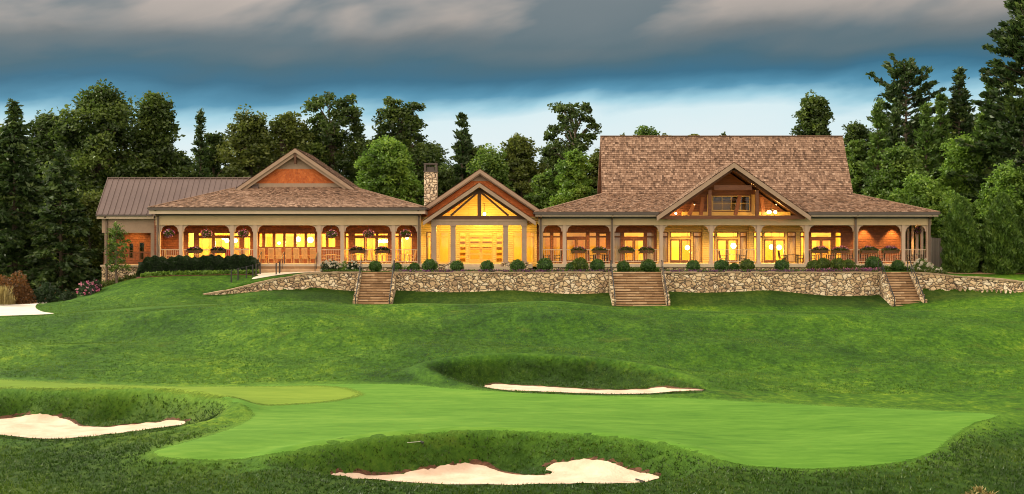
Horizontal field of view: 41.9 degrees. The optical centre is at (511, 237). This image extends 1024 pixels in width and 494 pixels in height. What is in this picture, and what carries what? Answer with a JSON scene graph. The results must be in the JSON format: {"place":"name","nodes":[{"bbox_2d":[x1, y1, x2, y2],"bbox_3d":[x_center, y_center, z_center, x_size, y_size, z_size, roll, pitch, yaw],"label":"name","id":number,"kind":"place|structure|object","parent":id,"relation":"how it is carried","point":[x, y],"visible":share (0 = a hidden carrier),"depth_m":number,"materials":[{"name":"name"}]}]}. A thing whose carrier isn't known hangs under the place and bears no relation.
{"place":"outdoors","nodes":[
{"label":"outdoors","id":0,"kind":"place"},
{"bbox_2d":[0,267,1023,493],"bbox_3d":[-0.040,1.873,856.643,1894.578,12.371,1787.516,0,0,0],"label":"lawn","id":1,"kind":"structure","parent":0,"point":[1005,406],"depth_m":67.54,"materials":[{"name":"green plant"}]},
{"bbox_2d":[0,286,12,304],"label":"ornamental grass","id":2,"kind":"object","parent":1,"relation":"on","point":[4,298],"depth_m":99.39,"materials":[{"name":"plant"}]},
{"bbox_2d":[0,270,36,304],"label":"shrub","id":3,"kind":"object","parent":1,"relation":"on","point":[22,290],"visible":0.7,"depth_m":105.57,"materials":[{"name":"orange plant"}]},
{"bbox_2d":[0,301,52,315],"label":"sand bunker","id":4,"kind":"structure","parent":1,"relation":"on","point":[19,309],"depth_m":95.99,"materials":[{"name":"sand"}]},
{"bbox_2d":[0,98,70,292],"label":"pine tree","id":5,"kind":"object","parent":1,"relation":"on","point":[28,190],"visible":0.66,"depth_m":119.10,"materials":[{"name":"green plant"}]},
{"bbox_2d":[3,109,81,243],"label":"woodland tree","id":6,"kind":"object","parent":1,"relation":"on","point":[41,139],"visible":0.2,"depth_m":142.73,"materials":[{"name":"green plant"}]},
{"bbox_2d":[29,281,62,302],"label":"shrub","id":7,"kind":"object","parent":1,"relation":"on","point":[44,294],"visible":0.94,"depth_m":106.98,"materials":[{"name":"green plant"}]},
{"bbox_2d":[13,148,101,294],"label":"hemlock tree","id":8,"kind":"object","parent":1,"relation":"on","point":[73,267],"visible":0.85,"depth_m":116.30,"materials":[{"name":"green plant"}]},
{"bbox_2d":[57,288,76,300],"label":"shrub","id":9,"kind":"object","parent":1,"relation":"on","point":[67,294],"visible":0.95,"depth_m":106.20,"materials":[{"name":"green plant"}]},
{"bbox_2d":[0,242,143,288],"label":"undergrowth","id":10,"kind":"object","parent":1,"relation":"on","point":[54,258],"visible":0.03,"depth_m":124.39,"materials":[{"name":"green plant"}]},
{"bbox_2d":[57,188,116,282],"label":"broadleaf tree","id":11,"kind":"object","parent":1,"relation":"on","point":[95,238],"visible":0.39,"depth_m":121.18,"materials":[{"name":"green plant"}]},
{"bbox_2d":[75,280,99,295],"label":"rose bush","id":12,"kind":"object","parent":1,"relation":"on","point":[85,288],"visible":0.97,"depth_m":104.04,"materials":[{"name":"pink plant"}]},
{"bbox_2d":[0,411,190,438],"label":"sand bunker","id":13,"kind":"object","parent":1,"relation":"on","point":[30,425],"visible":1,"depth_m":54.40},
{"bbox_2d":[37,78,160,255],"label":"broadleaf tree","id":14,"kind":"object","parent":1,"relation":"on","point":[84,142],"visible":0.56,"depth_m":130.09,"materials":[{"name":"green plant"}]},
{"bbox_2d":[104,221,130,282],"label":"young tree","id":15,"kind":"object","parent":1,"relation":"on","point":[112,240],"visible":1,"depth_m":109.33,"materials":[{"name":"green plant"}]},
{"bbox_2d":[100,273,137,287],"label":"ground cover","id":16,"kind":"object","parent":1,"relation":"on","point":[111,282],"visible":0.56,"depth_m":110.67,"materials":[{"name":"green plant"}]},
{"bbox_2d":[127,90,195,251],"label":"broadleaf tree","id":17,"kind":"object","parent":1,"relation":"on","point":[157,117],"visible":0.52,"depth_m":132.84,"materials":[{"name":"green plant"}]},
{"bbox_2d":[0,379,360,404],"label":"fairway","id":18,"kind":"structure","parent":1,"relation":"on","point":[279,395],"depth_m":58.19,"materials":[{"name":"green plant"}]},
{"bbox_2d":[135,273,254,278],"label":"planting bed","id":19,"kind":"object","parent":1,"relation":"on","point":[195,275],"visible":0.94,"depth_m":107.21,"materials":[{"name":"brown soil"}]},
{"bbox_2d":[140,269,258,276],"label":"ground cover","id":20,"kind":"object","parent":19,"relation":"on","point":[189,272],"visible":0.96,"depth_m":107.32,"materials":[{"name":"green plant"}]},
{"bbox_2d":[136,254,259,276],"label":"hedge","id":21,"kind":"object","parent":1,"relation":"on","point":[155,263],"visible":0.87,"depth_m":108.20,"materials":[{"name":"green plant"}]},
{"bbox_2d":[190,108,212,176],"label":"spruce tree","id":22,"kind":"object","parent":1,"relation":"on","point":[200,152],"visible":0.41,"depth_m":135.78,"materials":[{"name":"green plant"}]},
{"bbox_2d":[201,130,230,176],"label":"broadleaf tree","id":23,"kind":"object","parent":1,"relation":"on","point":[214,140],"visible":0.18,"depth_m":138.25,"materials":[{"name":"green plant"}]},
{"bbox_2d":[212,104,275,176],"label":"broadleaf tree","id":24,"kind":"object","parent":1,"relation":"on","point":[247,132],"visible":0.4,"depth_m":133.86,"materials":[{"name":"green plant"}]},
{"bbox_2d":[203,271,361,294],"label":"retaining wall","id":25,"kind":"structure","parent":1,"relation":"on","point":[335,280],"depth_m":104.65,"materials":[{"name":"stone"}]},
{"bbox_2d":[252,271,320,278],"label":"garden walk","id":26,"kind":"structure","parent":1,"relation":"on","point":[261,275],"depth_m":106.56,"materials":[{"name":"concrete"}]},
{"bbox_2d":[257,111,333,167],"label":"broadleaf tree","id":27,"kind":"object","parent":1,"relation":"on","point":[288,132],"visible":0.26,"depth_m":136.07,"materials":[{"name":"green plant"}]},
{"bbox_2d":[300,91,371,182],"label":"broadleaf tree","id":28,"kind":"object","parent":1,"relation":"on","point":[330,137],"visible":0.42,"depth_m":137.09,"materials":[{"name":"green plant"}]},
{"bbox_2d":[353,260,395,304],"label":"stone stairs","id":29,"kind":"structure","parent":1,"relation":"on","point":[373,288],"depth_m":103.30,"materials":[{"name":"brown stone"}]},
{"bbox_2d":[368,260,381,271],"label":"boxwood ball","id":30,"kind":"object","parent":1,"relation":"on","point":[375,266],"visible":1,"depth_m":106.13,"materials":[{"name":"green plant"}]},
{"bbox_2d":[353,135,423,205],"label":"broadleaf tree","id":31,"kind":"object","parent":1,"relation":"on","point":[386,163],"visible":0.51,"depth_m":124.64,"materials":[{"name":"green plant"}]},
{"bbox_2d":[358,96,444,203],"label":"oak tree","id":32,"kind":"object","parent":1,"relation":"on","point":[409,124],"visible":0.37,"depth_m":135.95,"materials":[{"name":"green plant"}]},
{"bbox_2d":[413,140,451,197],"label":"woodland tree","id":33,"kind":"object","parent":1,"relation":"on","point":[443,152],"visible":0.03,"depth_m":152.09,"materials":[{"name":"green plant"}]},
{"bbox_2d":[421,161,461,205],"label":"broadleaf tree","id":34,"kind":"object","parent":1,"relation":"on","point":[447,177],"visible":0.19,"depth_m":126.18,"materials":[{"name":"green plant"}]},
{"bbox_2d":[449,112,472,183],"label":"pine tree","id":35,"kind":"object","parent":1,"relation":"on","point":[461,147],"visible":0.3,"depth_m":131.66,"materials":[{"name":"green plant"}]},
{"bbox_2d":[457,139,486,179],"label":"broadleaf tree","id":36,"kind":"object","parent":1,"relation":"on","point":[473,151],"visible":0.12,"depth_m":133.26,"materials":[{"name":"green plant"}]},
{"bbox_2d":[465,143,515,191],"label":"broadleaf tree","id":37,"kind":"object","parent":1,"relation":"on","point":[492,163],"visible":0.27,"depth_m":128.32,"materials":[{"name":"green plant"}]},
{"bbox_2d":[330,456,660,484],"bbox_3d":[-0.530,7.567,44.041,11.090,0.633,3.530,0,0,0],"label":"sand bunker","id":38,"kind":"object","parent":1,"relation":"on","point":[572,470],"visible":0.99,"depth_m":43.90},
{"bbox_2d":[394,271,610,293],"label":"retaining wall","id":39,"kind":"structure","parent":1,"relation":"on","point":[578,282],"depth_m":104.80,"materials":[{"name":"stone"}]},
{"bbox_2d":[96,135,939,282],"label":"clubhouse","id":40,"kind":"structure","parent":1,"relation":"on","point":[730,185],"depth_m":112.75,"materials":[{"name":"brown wood"}]},
{"bbox_2d":[354,237,376,262],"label":"door","id":41,"kind":"structure","parent":40,"relation":"in","point":[365,239],"depth_m":113.01,"materials":[{"name":"brown wood"}]},
{"bbox_2d":[469,236,492,262],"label":"door","id":42,"kind":"structure","parent":40,"relation":"in","point":[480,260],"depth_m":112.41,"materials":[{"name":"brown wood"}]},
{"bbox_2d":[614,233,619,261],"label":"curtain","id":43,"kind":"object","parent":40,"relation":"hanging from","point":[616,246],"visible":0.71,"depth_m":113.47,"materials":[{"name":"beige fabric"}]},
{"bbox_2d":[623,239,643,262],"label":"door","id":44,"kind":"structure","parent":40,"relation":"in","point":[633,240],"depth_m":113.01,"materials":[{"name":"brown wood"}]},
{"bbox_2d":[647,233,653,260],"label":"curtain","id":45,"kind":"object","parent":40,"relation":"hanging from","point":[650,241],"visible":0.53,"depth_m":113.44,"materials":[{"name":"beige fabric"}]},
{"bbox_2d":[670,239,690,262],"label":"door","id":46,"kind":"structure","parent":40,"relation":"in","point":[671,261],"depth_m":113.01,"materials":[{"name":"brown wood"}]},
{"bbox_2d":[694,233,700,261],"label":"curtain","id":47,"kind":"object","parent":40,"relation":"hanging from","point":[697,249],"visible":0.74,"depth_m":113.44,"materials":[{"name":"fabric"}]},
{"bbox_2d":[716,239,737,262],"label":"door","id":48,"kind":"structure","parent":40,"relation":"in","point":[727,240],"depth_m":113.01,"materials":[{"name":"brown wood"}]},
{"bbox_2d":[712,196,749,210],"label":"gable window","id":49,"kind":"structure","parent":40,"relation":"in","point":[712,196],"depth_m":112.30,"materials":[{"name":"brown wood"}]},
{"bbox_2d":[764,239,784,262],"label":"door","id":50,"kind":"structure","parent":40,"relation":"in","point":[774,240],"depth_m":113.01,"materials":[{"name":"brown wood"}]},
{"bbox_2d":[788,233,794,261],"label":"curtain","id":51,"kind":"object","parent":40,"relation":"hanging from","point":[791,247],"visible":0.92,"depth_m":113.43,"materials":[{"name":"fabric"}]},
{"bbox_2d":[500,133,550,200],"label":"broadleaf tree","id":52,"kind":"object","parent":1,"relation":"on","point":[520,151],"visible":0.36,"depth_m":132.95,"materials":[{"name":"green plant"}]},
{"bbox_2d":[523,168,560,216],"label":"broadleaf tree","id":53,"kind":"object","parent":1,"relation":"on","point":[544,186],"visible":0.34,"depth_m":124.25,"materials":[{"name":"green plant"}]},
{"bbox_2d":[537,143,565,186],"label":"woodland tree","id":54,"kind":"object","parent":1,"relation":"on","point":[551,161],"visible":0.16,"depth_m":155.16,"materials":[{"name":"green plant"}]},
{"bbox_2d":[541,101,601,159],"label":"oak tree","id":55,"kind":"object","parent":1,"relation":"on","point":[572,112],"visible":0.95,"depth_m":133.98,"materials":[{"name":"green plant"}]},
{"bbox_2d":[545,148,597,216],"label":"broadleaf tree","id":56,"kind":"object","parent":1,"relation":"on","point":[572,168],"visible":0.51,"depth_m":122.22,"materials":[{"name":"green plant"}]},
{"bbox_2d":[152,383,997,469],"bbox_3d":[2.733,6.899,51.752,31.844,0.751,19.703,0,0,0],"label":"putting green","id":57,"kind":"object","parent":1,"relation":"on","point":[775,435],"visible":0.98,"depth_m":49.95,"materials":[{"name":"green plant"}]},
{"bbox_2d":[484,382,705,393],"bbox_3d":[3.446,6.948,61.799,11.285,0.386,3.610,0,0,20],"label":"sand bunker","id":58,"kind":"object","parent":1,"relation":"on","point":[656,389],"visible":0.99,"depth_m":61.75},
{"bbox_2d":[585,147,611,216],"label":"woodland tree","id":59,"kind":"object","parent":1,"relation":"on","point":[592,174],"visible":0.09,"depth_m":155.36,"materials":[{"name":"green plant"}]},
{"bbox_2d":[616,260,629,271],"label":"boxwood ball","id":60,"kind":"object","parent":1,"relation":"on","point":[623,265],"visible":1,"depth_m":107.31,"materials":[{"name":"green plant"}]},
{"bbox_2d":[609,260,669,305],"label":"stone stairs","id":61,"kind":"structure","parent":1,"relation":"on","point":[638,288],"depth_m":103.17,"materials":[{"name":"brown stone"}]},
{"bbox_2d":[630,125,660,216],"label":"broadleaf tree","id":62,"kind":"object","parent":1,"relation":"on","point":[645,130],"visible":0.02,"depth_m":139.44,"materials":[{"name":"green plant"}]},
{"bbox_2d":[640,259,655,271],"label":"boxwood ball","id":63,"kind":"object","parent":1,"relation":"on","point":[647,265],"visible":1,"depth_m":107.27,"materials":[{"name":"green plant"}]},
{"bbox_2d":[661,271,881,295],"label":"retaining wall","id":64,"kind":"structure","parent":1,"relation":"on","point":[842,283],"depth_m":104.80,"materials":[{"name":"stone"}]},
{"bbox_2d":[789,89,834,216],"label":"broadleaf tree","id":65,"kind":"object","parent":1,"relation":"on","point":[813,114],"visible":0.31,"depth_m":136.20,"materials":[{"name":"green plant"}]},
{"bbox_2d":[835,139,871,216],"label":"broadleaf tree","id":66,"kind":"object","parent":1,"relation":"on","point":[855,151],"visible":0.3,"depth_m":131.32,"materials":[{"name":"green plant"}]},
{"bbox_2d":[841,121,875,184],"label":"woodland tree","id":67,"kind":"object","parent":1,"relation":"on","point":[856,131],"visible":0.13,"depth_m":149.94,"materials":[{"name":"green plant"}]},
{"bbox_2d":[864,256,881,268],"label":"boxwood ball","id":68,"kind":"object","parent":1,"relation":"on","point":[871,261],"visible":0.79,"depth_m":106.73,"materials":[{"name":"green plant"}]},
{"bbox_2d":[856,97,891,194],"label":"pine tree","id":69,"kind":"object","parent":1,"relation":"on","point":[878,139],"visible":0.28,"depth_m":128.72,"materials":[{"name":"green plant"}]},
{"bbox_2d":[860,168,891,216],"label":"broadleaf tree","id":70,"kind":"object","parent":1,"relation":"on","point":[871,191],"visible":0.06,"depth_m":122.72,"materials":[{"name":"green plant"}]},
{"bbox_2d":[882,106,907,160],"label":"pine tree","id":71,"kind":"object","parent":1,"relation":"on","point":[895,132],"visible":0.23,"depth_m":131.68,"materials":[{"name":"green plant"}]},
{"bbox_2d":[891,259,904,270],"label":"boxwood ball","id":72,"kind":"object","parent":1,"relation":"on","point":[897,265],"visible":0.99,"depth_m":107.11,"materials":[{"name":"green plant"}]},
{"bbox_2d":[873,141,924,216],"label":"broadleaf tree","id":73,"kind":"object","parent":1,"relation":"on","point":[900,162],"visible":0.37,"depth_m":120.36,"materials":[{"name":"green plant"}]},
{"bbox_2d":[878,260,926,306],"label":"stone stairs","id":74,"kind":"structure","parent":1,"relation":"on","point":[896,288],"depth_m":103.27,"materials":[{"name":"brown stone"}]},
{"bbox_2d":[865,53,946,166],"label":"pine tree","id":75,"kind":"object","parent":1,"relation":"on","point":[905,73],"visible":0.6,"depth_m":136.00,"materials":[{"name":"green plant"}]},
{"bbox_2d":[884,170,958,257],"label":"broadleaf tree","id":76,"kind":"object","parent":1,"relation":"on","point":[919,191],"visible":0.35,"depth_m":116.73,"materials":[{"name":"green plant"}]},
{"bbox_2d":[909,101,945,180],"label":"pine tree","id":77,"kind":"object","parent":1,"relation":"on","point":[925,141],"visible":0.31,"depth_m":124.53,"materials":[{"name":"green plant"}]},
{"bbox_2d":[931,237,942,267],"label":"board fence","id":78,"kind":"object","parent":1,"relation":"on","point":[936,249],"visible":0.28,"depth_m":111.61,"materials":[{"name":"brown wood"}]},
{"bbox_2d":[927,93,952,179],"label":"pine tree","id":79,"kind":"object","parent":1,"relation":"on","point":[941,117],"visible":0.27,"depth_m":130.65,"materials":[{"name":"green plant"}]},
{"bbox_2d":[923,190,975,256],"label":"broadleaf tree","id":80,"kind":"object","parent":1,"relation":"on","point":[944,206],"visible":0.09,"depth_m":114.69,"materials":[{"name":"green plant"}]},
{"bbox_2d":[932,66,976,153],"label":"pine tree","id":81,"kind":"object","parent":1,"relation":"on","point":[959,103],"visible":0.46,"depth_m":134.57,"materials":[{"name":"green plant"}]},
{"bbox_2d":[935,131,983,215],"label":"broadleaf tree","id":82,"kind":"object","parent":1,"relation":"on","point":[956,152],"visible":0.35,"depth_m":121.07,"materials":[{"name":"green plant"}]},
{"bbox_2d":[939,196,983,272],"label":"columnar evergreen","id":83,"kind":"object","parent":1,"relation":"on","point":[957,244],"visible":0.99,"depth_m":108.51,"materials":[{"name":"green plant"}]},
{"bbox_2d":[909,272,1023,292],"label":"retaining wall","id":84,"kind":"structure","parent":1,"relation":"on","point":[935,281],"depth_m":103.96,"materials":[{"name":"stone"}]},
{"bbox_2d":[966,112,996,217],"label":"pine tree","id":85,"kind":"object","parent":1,"relation":"on","point":[981,129],"visible":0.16,"depth_m":121.37,"materials":[{"name":"green plant"}]},
{"bbox_2d":[946,0,1023,219],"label":"pine tree","id":86,"kind":"object","parent":1,"relation":"on","point":[1007,120],"visible":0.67,"depth_m":118.38,"materials":[{"name":"green plant"}]},
{"bbox_2d":[973,82,1009,161],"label":"pine tree","id":87,"kind":"object","parent":1,"relation":"on","point":[987,87],"visible":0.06,"depth_m":128.68,"materials":[{"name":"green plant"}]},
{"bbox_2d":[972,160,1023,241],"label":"broadleaf tree","id":88,"kind":"object","parent":1,"relation":"on","point":[1003,177],"visible":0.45,"depth_m":113.27,"materials":[{"name":"green plant"}]},
{"bbox_2d":[980,192,1023,274],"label":"columnar evergreen","id":89,"kind":"object","parent":1,"relation":"on","point":[1000,220],"visible":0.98,"depth_m":107.83,"materials":[{"name":"green plant"}]},
{"bbox_2d":[1009,210,1023,273],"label":"columnar evergreen","id":90,"kind":"object","parent":1,"relation":"on","point":[1020,258],"visible":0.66,"depth_m":107.86,"materials":[{"name":"green plant"}]},
{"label":"planting bed","id":91,"kind":"structure","parent":1,"relation":"on","visible":0},
{"bbox_2d":[422,259,437,269],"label":"boxwood ball","id":92,"kind":"object","parent":91,"relation":"on","point":[429,264],"visible":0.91,"depth_m":106.05,"materials":[{"name":"green plant"}]},
{"bbox_2d":[395,269,609,271],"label":"ground cover","id":93,"kind":"object","parent":91,"relation":"on","point":[449,270],"visible":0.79,"depth_m":105.78,"materials":[{"name":"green plant"}]},
{"bbox_2d":[510,259,525,270],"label":"boxwood ball","id":94,"kind":"object","parent":91,"relation":"on","point":[518,264],"visible":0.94,"depth_m":106.05,"materials":[{"name":"green plant"}]},
{"bbox_2d":[536,258,552,269],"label":"boxwood ball","id":95,"kind":"object","parent":91,"relation":"on","point":[545,263],"visible":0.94,"depth_m":106.02,"materials":[{"name":"green plant"}]},
{"bbox_2d":[571,257,588,269],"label":"boxwood ball","id":96,"kind":"object","parent":91,"relation":"on","point":[579,263],"visible":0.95,"depth_m":105.99,"materials":[{"name":"green plant"}]},
{"bbox_2d":[589,258,604,270],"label":"boxwood ball","id":97,"kind":"object","parent":91,"relation":"on","point":[595,264],"visible":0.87,"depth_m":106.07,"materials":[{"name":"green plant"}]},
{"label":"planting bed","id":98,"kind":"structure","parent":1,"relation":"on","visible":0},
{"bbox_2d":[714,259,729,269],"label":"boxwood ball","id":99,"kind":"object","parent":98,"relation":"on","point":[721,264],"visible":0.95,"depth_m":106.26,"materials":[{"name":"green plant"}]},
{"bbox_2d":[739,259,754,269],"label":"boxwood ball","id":100,"kind":"object","parent":98,"relation":"on","point":[747,264],"visible":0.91,"depth_m":106.27,"materials":[{"name":"green plant"}]},
{"bbox_2d":[664,268,880,271],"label":"flower bed","id":101,"kind":"object","parent":98,"relation":"on","point":[788,270],"visible":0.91,"depth_m":105.66,"materials":[{"name":"plant"}]},
{"bbox_2d":[774,259,789,269],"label":"boxwood ball","id":102,"kind":"object","parent":98,"relation":"on","point":[782,264],"visible":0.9,"depth_m":106.27,"materials":[{"name":"green plant"}]},
{"bbox_2d":[829,258,845,269],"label":"boxwood ball","id":103,"kind":"object","parent":98,"relation":"on","point":[838,263],"visible":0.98,"depth_m":106.02,"materials":[{"name":"green plant"}]},
{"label":"planting bed","id":104,"kind":"structure","parent":1,"relation":"on","visible":0},
{"bbox_2d":[320,259,340,271],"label":"hydrangea bush","id":105,"kind":"object","parent":104,"relation":"on","point":[326,265],"visible":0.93,"depth_m":106.12,"materials":[{"name":"white plant"}]},
{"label":"planting bed","id":106,"kind":"structure","parent":1,"relation":"on","visible":0},
{"bbox_2d":[909,258,933,271],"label":"hydrangea bush","id":107,"kind":"object","parent":106,"relation":"on","point":[920,264],"visible":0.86,"depth_m":106.45,"materials":[{"name":"white plant"}]},
{"bbox_2d":[0,359,1023,493],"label":"rough grass","id":108,"kind":"structure","parent":0,"point":[421,484],"depth_m":42.12,"materials":[{"name":"green plant"}]},
{"bbox_2d":[0,0,1023,170],"label":"sky","id":109,"kind":"structure","parent":0,"point":[673,67],"materials":[{"name":"blue"}]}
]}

